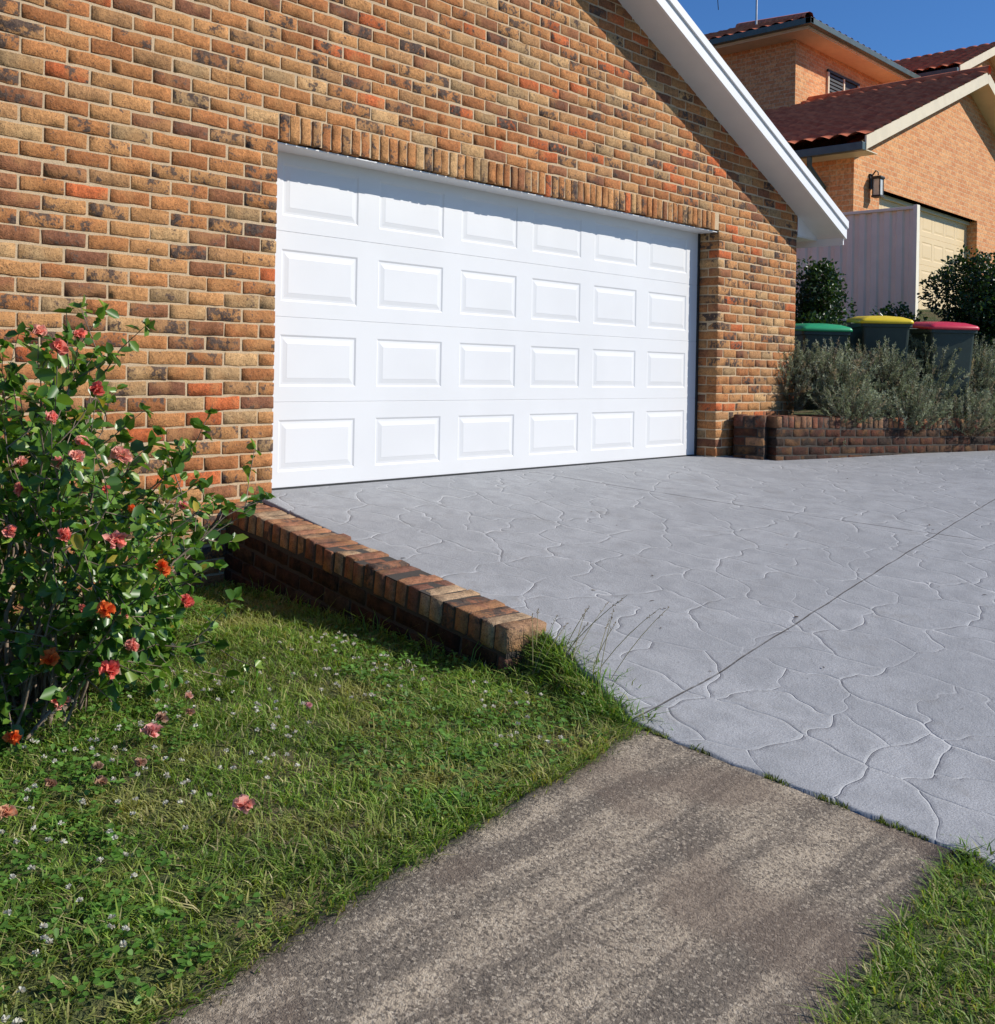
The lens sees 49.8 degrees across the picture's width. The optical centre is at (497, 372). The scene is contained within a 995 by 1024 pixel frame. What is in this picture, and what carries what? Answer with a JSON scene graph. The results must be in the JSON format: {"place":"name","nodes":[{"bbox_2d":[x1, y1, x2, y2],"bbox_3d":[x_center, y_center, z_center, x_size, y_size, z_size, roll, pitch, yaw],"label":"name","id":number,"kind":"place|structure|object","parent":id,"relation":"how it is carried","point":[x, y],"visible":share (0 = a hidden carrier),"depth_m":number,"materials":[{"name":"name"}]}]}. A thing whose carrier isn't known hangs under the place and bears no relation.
{"place":"outdoors","nodes":[
{"label":"outdoors","id":0,"kind":"place"},
{"bbox_2d":[0,309,994,1023],"bbox_3d":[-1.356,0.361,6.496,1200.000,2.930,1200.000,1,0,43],"label":"ground","id":1,"kind":"structure","parent":0,"point":[244,909],"depth_m":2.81,"materials":[{"name":"green plant"}]},
{"bbox_2d":[0,295,275,752],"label":"hibiscus bush","id":2,"kind":"object","parent":1,"relation":"on","point":[105,620],"visible":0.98,"depth_m":3.61,"materials":[{"name":"green plant"}]},
{"bbox_2d":[0,691,312,819],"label":"fallen hibiscus flowers","id":3,"kind":"object","parent":1,"relation":"on","point":[244,803],"visible":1,"depth_m":3.07,"materials":[{"name":"pink plant"}]},
{"bbox_2d":[0,580,615,1023],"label":"clover","id":4,"kind":"object","parent":1,"relation":"on","point":[166,912],"depth_m":3.21,"materials":[{"name":"green plant"}]},
{"bbox_2d":[225,504,529,673],"bbox_3d":[-0.710,1.201,5.452,2.484,0.833,0.218,1,0,48],"label":"mortar","id":5,"kind":"object","parent":1,"relation":"on","point":[394,577],"visible":0.21,"depth_m":5.28,"materials":[{"name":"grey concrete"}]},
{"bbox_2d":[224,502,546,674],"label":"bricks","id":6,"kind":"object","parent":5,"relation":"on","point":[508,639],"visible":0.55,"depth_m":5.23,"materials":[{"name":"brown brick"}]},
{"bbox_2d":[0,0,796,612],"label":"brick courses","id":7,"kind":"object","parent":1,"relation":"on","point":[316,136],"visible":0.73,"depth_m":6.41,"materials":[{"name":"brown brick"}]},
{"bbox_2d":[694,234,700,455],"bbox_3d":[1.912,-0.265,10.341,0.055,2.139,0.022,1,0,43],"label":"jamb seal","id":8,"kind":"object","parent":7,"relation":"attached to","point":[697,348],"visible":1,"depth_m":10.32,"materials":[{"name":"black rubber"}]},
{"bbox_2d":[618,0,842,239],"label":"rake soffit","id":9,"kind":"structure","parent":7,"relation":"attached to","point":[657,27],"depth_m":9.98,"materials":[{"name":"paint"}]},
{"bbox_2d":[653,0,846,238],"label":"barge board","id":10,"kind":"object","parent":9,"relation":"attached to","point":[676,20],"visible":1,"depth_m":9.91,"materials":[{"name":"white paint"}]},
{"bbox_2d":[796,236,816,242],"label":"eave soffit","id":11,"kind":"structure","parent":9,"relation":"attached to","point":[801,239],"depth_m":11.57,"materials":[{"name":"white paint"}]},
{"bbox_2d":[796,235,843,247],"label":"fascia","id":12,"kind":"structure","parent":9,"relation":"attached to","point":[829,242],"depth_m":11.63,"materials":[{"name":"white paint"}]},
{"bbox_2d":[96,712,968,1023],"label":"verge grass","id":13,"kind":"structure","parent":1,"relation":"on","point":[480,824],"depth_m":2.60,"materials":[{"name":"green plant"}]},
{"bbox_2d":[124,724,953,1023],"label":"footpath","id":14,"kind":"structure","parent":1,"relation":"on","point":[649,878],"depth_m":2.60,"materials":[{"name":"concrete"}]},
{"bbox_2d":[634,720,987,864],"bbox_3d":[0.942,1.317,3.415,1.159,0.180,0.067,1,0,36],"label":"joint moss","id":15,"kind":"object","parent":14,"relation":"on","point":[838,804],"visible":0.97,"depth_m":3.34,"materials":[{"name":"green plant"}]},
{"bbox_2d":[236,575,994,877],"bbox_3d":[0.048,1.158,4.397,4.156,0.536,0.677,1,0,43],"label":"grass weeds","id":16,"kind":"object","parent":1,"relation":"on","point":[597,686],"depth_m":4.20,"materials":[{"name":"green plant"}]},
{"bbox_2d":[721,40,882,150],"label":"storey walls","id":17,"kind":"structure","parent":1,"relation":"on","point":[784,74],"depth_m":23.41,"materials":[{"name":"orange brick"}]},
{"bbox_2d":[715,28,904,83],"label":"soffit","id":18,"kind":"structure","parent":17,"relation":"attached to","point":[824,45],"depth_m":23.58,"materials":[{"name":"beige paint"}]},
{"bbox_2d":[713,25,907,79],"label":"fascia","id":19,"kind":"structure","parent":18,"relation":"on","point":[847,47],"depth_m":23.20,"materials":[{"name":"beige paint"}]},
{"bbox_2d":[708,17,813,45],"bbox_3d":[3.288,-7.287,24.948,8.680,0.130,0.128,1,0,43],"label":"gutter","id":20,"kind":"object","parent":19,"relation":"attached to","point":[797,23],"visible":0.45,"depth_m":22.75,"materials":[{"name":"grey metal"}]},
{"bbox_2d":[806,17,920,78],"bbox_3d":[9.126,-7.184,24.950,0.128,0.127,8.080,1,0,43],"label":"gutter","id":21,"kind":"object","parent":19,"relation":"on","point":[855,45],"visible":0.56,"depth_m":23.70,"materials":[{"name":"grey metal"}]},
{"bbox_2d":[813,17,921,76],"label":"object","id":22,"kind":"object","parent":21,"relation":"on","point":[868,47],"visible":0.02,"depth_m":24.15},
{"bbox_2d":[704,16,805,39],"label":"tiles","id":23,"kind":"object","parent":22,"relation":"attached to","point":[721,33],"visible":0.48,"depth_m":24.02,"materials":[{"name":"brown tile"}]},
{"bbox_2d":[755,0,757,24],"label":"tv antenna","id":24,"kind":"object","parent":23,"relation":"on","point":[756,9],"depth_m":25.00,"materials":[{"name":"metal"}]},
{"bbox_2d":[735,12,812,26],"bbox_3d":[6.332,-8.137,24.886,0.180,1.773,5.706,1,0,-2],"label":"hip cap","id":25,"kind":"object","parent":23,"relation":"attached to","point":[792,16],"visible":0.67,"depth_m":24.07,"materials":[{"name":"tile"}]},
{"bbox_2d":[826,72,829,93],"bbox_3d":[7.393,-6.333,23.966,0.045,0.770,0.060,1,0,43],"label":"window frame","id":26,"kind":"object","parent":17,"relation":"in","point":[828,82],"visible":0.64,"depth_m":23.94,"materials":[{"name":"white metal"}]},
{"bbox_2d":[829,74,856,92],"bbox_3d":[7.887,-6.324,24.571,0.054,0.770,1.500,1,0,43],"label":"window glass","id":27,"kind":"object","parent":17,"relation":"attached to","point":[848,86],"visible":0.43,"depth_m":24.74,"materials":[{"name":"black glass"}]},
{"bbox_2d":[829,85,841,91],"bbox_3d":[7.651,-6.409,24.246,0.030,0.050,0.700,1,0,43],"label":"louvre","id":28,"kind":"object","parent":27,"relation":"attached to","point":[834,88],"visible":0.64,"depth_m":24.18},
{"bbox_2d":[830,82,842,89],"bbox_3d":[7.653,-6.490,24.246,0.030,0.050,0.700,1,0,43],"label":"louvre","id":29,"kind":"object","parent":27,"relation":"attached to","point":[836,85],"visible":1,"depth_m":24.25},
{"bbox_2d":[830,78,842,85],"bbox_3d":[7.654,-6.572,24.246,0.030,0.050,0.700,1,0,43],"label":"louvre","id":30,"kind":"object","parent":27,"relation":"attached to","point":[836,82],"visible":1,"depth_m":24.25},
{"bbox_2d":[830,74,842,82],"bbox_3d":[7.656,-6.654,24.246,0.030,0.050,0.700,1,0,43],"label":"louvre","id":31,"kind":"object","parent":27,"relation":"attached to","point":[836,78],"visible":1,"depth_m":24.25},
{"bbox_2d":[827,69,859,85],"bbox_3d":[7.931,-6.739,24.537,0.045,0.060,1.620,1,0,43],"label":"window frame","id":32,"kind":"object","parent":17,"relation":"in","point":[843,77],"visible":1,"depth_m":24.47,"materials":[{"name":"black metal"}]},
{"bbox_2d":[764,71,985,143],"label":"wing tiles","id":33,"kind":"object","parent":17,"relation":"attached to","point":[854,113],"visible":0.33,"depth_m":19.79,"materials":[{"name":"brown tile"}]},
{"bbox_2d":[807,65,990,100],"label":"ridge caps","id":34,"kind":"object","parent":33,"relation":"on","point":[987,69],"visible":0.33,"depth_m":21.86,"materials":[{"name":"tile"}]},
{"bbox_2d":[865,73,988,148],"bbox_3d":[7.665,-4.673,18.845,0.030,2.400,5.449,1,0,43],"label":"barge","id":35,"kind":"object","parent":33,"relation":"attached to","point":[878,135],"visible":1,"depth_m":18.49,"materials":[{"name":"beige paint"}]},
{"bbox_2d":[987,74,994,96],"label":"barge","id":36,"kind":"object","parent":33,"relation":"attached to","point":[991,84],"visible":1,"depth_m":20.98,"materials":[{"name":"beige paint"}]},
{"bbox_2d":[805,159,839,207],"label":"side wall","id":37,"kind":"structure","parent":1,"relation":"on","point":[828,172],"depth_m":17.76,"materials":[{"name":"orange brick"}]},
{"bbox_2d":[807,157,825,190],"bbox_3d":[5.224,-2.116,17.611,0.090,2.760,0.590,1,0,43],"label":"downpipe","id":38,"kind":"object","parent":37,"relation":"attached to","point":[813,171],"visible":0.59,"depth_m":17.48,"materials":[{"name":"grey metal"}]},
{"bbox_2d":[801,149,876,163],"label":"eave soffit","id":39,"kind":"structure","parent":37,"relation":"attached to","point":[866,152],"depth_m":17.44,"materials":[{"name":"beige paint"}]},
{"bbox_2d":[795,141,865,158],"bbox_3d":[1.203,-3.634,21.027,12.420,0.130,0.115,1,0,43],"label":"gutter","id":40,"kind":"object","parent":39,"relation":"attached to","point":[834,149],"visible":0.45,"depth_m":17.11,"materials":[{"name":"grey metal"}]},
{"bbox_2d":[795,310,849,368],"bbox_3d":[4.008,-0.165,13.354,0.958,1.218,1.042,1,0,43],"label":"dark shrub","id":41,"kind":"object","parent":1,"relation":"on","point":[811,319],"visible":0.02,"depth_m":13.19,"materials":[{"name":"green plant"}]},
{"bbox_2d":[793,323,852,412],"bbox_3d":[3.660,-0.039,12.331,0.596,1.047,0.782,1,0,-3],"label":"wheelie bin","id":42,"kind":"object","parent":1,"relation":"on","point":[820,333],"visible":0.36,"depth_m":11.99,"materials":[{"name":"green plastic"}]},
{"bbox_2d":[795,256,856,325],"bbox_3d":[4.204,-0.636,13.976,0.975,1.765,0.912,1,0,43],"label":"dark shrub","id":43,"kind":"object","parent":1,"relation":"on","point":[822,294],"visible":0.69,"depth_m":13.81,"materials":[{"name":"green plant"}]},
{"bbox_2d":[778,336,934,408],"bbox_3d":[3.763,0.057,11.540,2.290,0.946,1.219,1,0,-24],"label":"rosemary shrub","id":44,"kind":"object","parent":1,"relation":"on","point":[817,369],"visible":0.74,"depth_m":11.28,"materials":[{"name":"green plant"}]},
{"bbox_2d":[795,204,919,320],"bbox_3d":[3.066,-1.525,18.275,8.210,1.900,0.110,1,0,43],"label":"metal fence","id":45,"kind":"object","parent":1,"relation":"on","point":[876,255],"visible":0.12,"depth_m":15.89,"materials":[{"name":"beige metal"}]},
{"bbox_2d":[839,181,878,211],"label":"front wall","id":46,"kind":"structure","parent":1,"relation":"on","point":[854,196],"depth_m":17.63,"materials":[{"name":"orange brick"}]},
{"bbox_2d":[733,414,994,460],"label":"bricks","id":47,"kind":"object","parent":1,"relation":"on","point":[773,421],"visible":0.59,"depth_m":10.69,"materials":[{"name":"brown brick"}]},
{"bbox_2d":[734,416,994,459],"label":"mortar","id":48,"kind":"object","parent":1,"relation":"on","point":[824,437],"visible":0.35,"depth_m":10.79,"materials":[{"name":"grey concrete"}]},
{"bbox_2d":[846,316,913,404],"bbox_3d":[4.373,-0.126,12.328,0.596,1.047,0.782,1,0,4],"label":"wheelie bin","id":49,"kind":"object","parent":1,"relation":"on","point":[869,331],"visible":0.5,"depth_m":12.00,"materials":[{"name":"green plastic"}]},
{"bbox_2d":[867,301,927,368],"bbox_3d":[5.171,-0.376,13.953,1.000,1.108,1.025,1,0,43],"label":"dark shrub","id":50,"kind":"object","parent":1,"relation":"on","point":[905,314],"visible":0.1,"depth_m":13.80,"materials":[{"name":"green plant"}]},
{"bbox_2d":[807,371,994,445],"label":"rosemary shrub","id":51,"kind":"object","parent":1,"relation":"on","point":[866,405],"visible":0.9,"depth_m":11.31,"materials":[{"name":"green plant"}]},
{"bbox_2d":[904,321,978,407],"bbox_3d":[5.099,-0.063,12.411,0.596,1.047,0.782,1,0,-6],"label":"wheelie bin","id":52,"kind":"object","parent":1,"relation":"on","point":[956,335],"visible":0.43,"depth_m":12.10,"materials":[{"name":"green plastic"}]},
{"bbox_2d":[898,334,994,407],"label":"rosemary shrub","id":53,"kind":"object","parent":1,"relation":"on","point":[985,372],"visible":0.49,"depth_m":12.19,"materials":[{"name":"green plant"}]},
{"bbox_2d":[913,54,994,79],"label":"gable wall","id":54,"kind":"structure","parent":1,"relation":"on","point":[987,62],"depth_m":28.25,"materials":[{"name":"brick"}]},
{"bbox_2d":[989,55,994,68],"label":"rake soffit","id":55,"kind":"structure","parent":54,"relation":"attached to","point":[992,59],"depth_m":28.77,"materials":[{"name":"beige paint"}]},
{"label":"upper back tiles","id":56,"kind":"object","parent":54,"relation":"attached to","visible":0},
{"bbox_2d":[918,67,958,76],"bbox_3d":[7.710,-7.388,29.160,9.420,0.130,0.115,1,0,43],"label":"gable gutter","id":57,"kind":"object","parent":56,"relation":"attached to","point":[939,71],"visible":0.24,"depth_m":26.20,"materials":[{"name":"grey metal"}]},
{"bbox_2d":[917,244,994,336],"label":"topiary shrub","id":58,"kind":"object","parent":1,"relation":"on","point":[977,282],"visible":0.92,"depth_m":13.81,"materials":[{"name":"green plant"}]},
{"bbox_2d":[939,306,994,347],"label":"topiary shrub","id":59,"kind":"object","parent":1,"relation":"on","point":[991,331],"visible":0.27,"depth_m":13.74,"materials":[{"name":"green plant"}]},
{"bbox_2d":[966,221,994,300],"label":"front wall","id":60,"kind":"structure","parent":1,"relation":"on","point":[980,236],"depth_m":21.85,"materials":[{"name":"orange brick"}]},
{"bbox_2d":[840,89,994,226],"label":"front gable","id":61,"kind":"structure","parent":60,"relation":"on","point":[945,155],"depth_m":20.34,"materials":[{"name":"orange brick"}]},
{"bbox_2d":[869,174,871,189],"bbox_3d":[6.254,-3.193,17.941,0.028,0.250,0.100,1,0,43],"label":"lantern backplate","id":62,"kind":"object","parent":61,"relation":"attached to","point":[870,182],"visible":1,"depth_m":17.91,"materials":[{"name":"black metal"}]},
{"bbox_2d":[873,179,882,194],"bbox_3d":[6.343,-3.082,17.856,0.120,0.270,0.120,1,0,43],"label":"lantern glass","id":63,"kind":"object","parent":61,"relation":"attached to","point":[876,187],"visible":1,"depth_m":17.82,"materials":[{"name":"white glass"}]},
{"bbox_2d":[879,198,966,308],"bbox_3d":[7.938,-2.025,20.097,0.006,2.135,4.760,1,0,43],"label":"garage door","id":64,"kind":"structure","parent":61,"relation":"attached to","point":[941,238],"depth_m":20.60,"materials":[{"name":"beige metal"}]},
{"bbox_2d":[884,184,977,221],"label":"lintel","id":65,"kind":"structure","parent":61,"relation":"attached to","point":[920,200],"depth_m":19.85,"materials":[{"name":"orange brick"}]},
{"bbox_2d":[880,195,968,225],"bbox_3d":[7.977,-3.051,20.078,0.050,0.068,4.750,1,0,43],"label":"door frame","id":66,"kind":"object","parent":65,"relation":"attached to","point":[922,209],"visible":0.64,"depth_m":20.24,"materials":[{"name":"beige paint"}]},
{"bbox_2d":[970,84,994,135],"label":"rake soffit","id":67,"kind":"structure","parent":61,"relation":"attached to","point":[983,97],"depth_m":21.46,"materials":[{"name":"beige paint"}]},
{"bbox_2d":[262,450,994,873],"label":"driveway","id":68,"kind":"structure","parent":0,"point":[862,684],"depth_m":5.43,"materials":[{"name":"concrete"}]},
{"bbox_2d":[272,454,693,489],"bbox_3d":[0.182,0.767,8.493,0.025,0.013,5.030,1,0,43],"label":"door bottom seal","id":69,"kind":"object","parent":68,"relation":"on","point":[306,486],"depth_m":7.99,"materials":[{"name":"black rubber"}]},
{"bbox_2d":[797,216,817,239],"bbox_3d":[3.332,-1.547,11.498,0.006,0.204,0.457,1,0,43],"label":"eave end panel","id":70,"kind":"object","parent":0,"point":[803,230],"visible":1,"depth_m":11.42,"materials":[{"name":"white paint"}]},
{"bbox_2d":[677,0,994,60],"label":"sky","id":71,"kind":"structure","parent":0,"point":[894,29],"materials":[{"name":"blue"}]},
{"bbox_2d":[871,194,883,197],"bbox_3d":[6.340,-2.932,17.856,0.160,0.030,0.160,1,0,43],"label":"lantern base","id":72,"kind":"object","parent":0,"point":[877,196],"visible":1,"depth_m":17.82,"materials":[{"name":"black metal"}]},
{"bbox_2d":[871,175,884,178],"bbox_3d":[6.346,-3.241,17.856,0.180,0.050,0.180,1,0,43],"label":"lantern cap","id":73,"kind":"object","parent":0,"point":[878,177],"visible":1,"depth_m":17.80,"materials":[{"name":"black metal"}]},
{"bbox_2d":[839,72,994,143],"bbox_3d":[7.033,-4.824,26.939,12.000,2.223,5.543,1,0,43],"label":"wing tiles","id":74,"kind":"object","parent":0,"point":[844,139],"visible":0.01,"depth_m":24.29,"materials":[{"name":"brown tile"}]},
{"bbox_3d":[0.188,-1.347,8.530,0.088,0.040,5.080,1,0,43],"label":"door head frame","id":75,"kind":"object","parent":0,"visible":0},
{"bbox_2d":[271,151,697,487],"bbox_3d":[0.200,-0.326,8.484,0.006,2.175,5.035,1,0,43],"label":"garage door","id":76,"kind":"structure","parent":75,"relation":"attached to","point":[425,327],"depth_m":8.00,"materials":[{"name":"white metal"}]},
{"bbox_2d":[277,142,716,233],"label":"steel lintel","id":77,"kind":"structure","parent":75,"relation":"on","point":[332,157],"depth_m":7.87,"materials":[{"name":"white paint"}]},
{"bbox_3d":[1.678,-2.984,9.248,0.049,2.702,6.080,1,0,43],"label":"barge","id":78,"kind":"object","parent":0,"visible":0},
{"bbox_2d":[668,0,848,228],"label":"barge capping","id":79,"kind":"object","parent":78,"relation":"attached to","point":[712,51],"visible":1,"depth_m":9.97,"materials":[{"name":"white paint"}]},
{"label":"upper tiles","id":80,"kind":"object","parent":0,"visible":0},
{"bbox_2d":[893,42,994,71],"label":"gable tiles","id":81,"kind":"object","parent":80,"relation":"attached to","point":[940,59],"visible":0.21,"depth_m":27.79,"materials":[{"name":"brown tile"}]},
{"bbox_2d":[959,47,994,69],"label":"barge","id":82,"kind":"object","parent":81,"relation":"attached to","point":[979,58],"visible":0.78,"depth_m":26.89,"materials":[{"name":"beige paint"}]}
]}

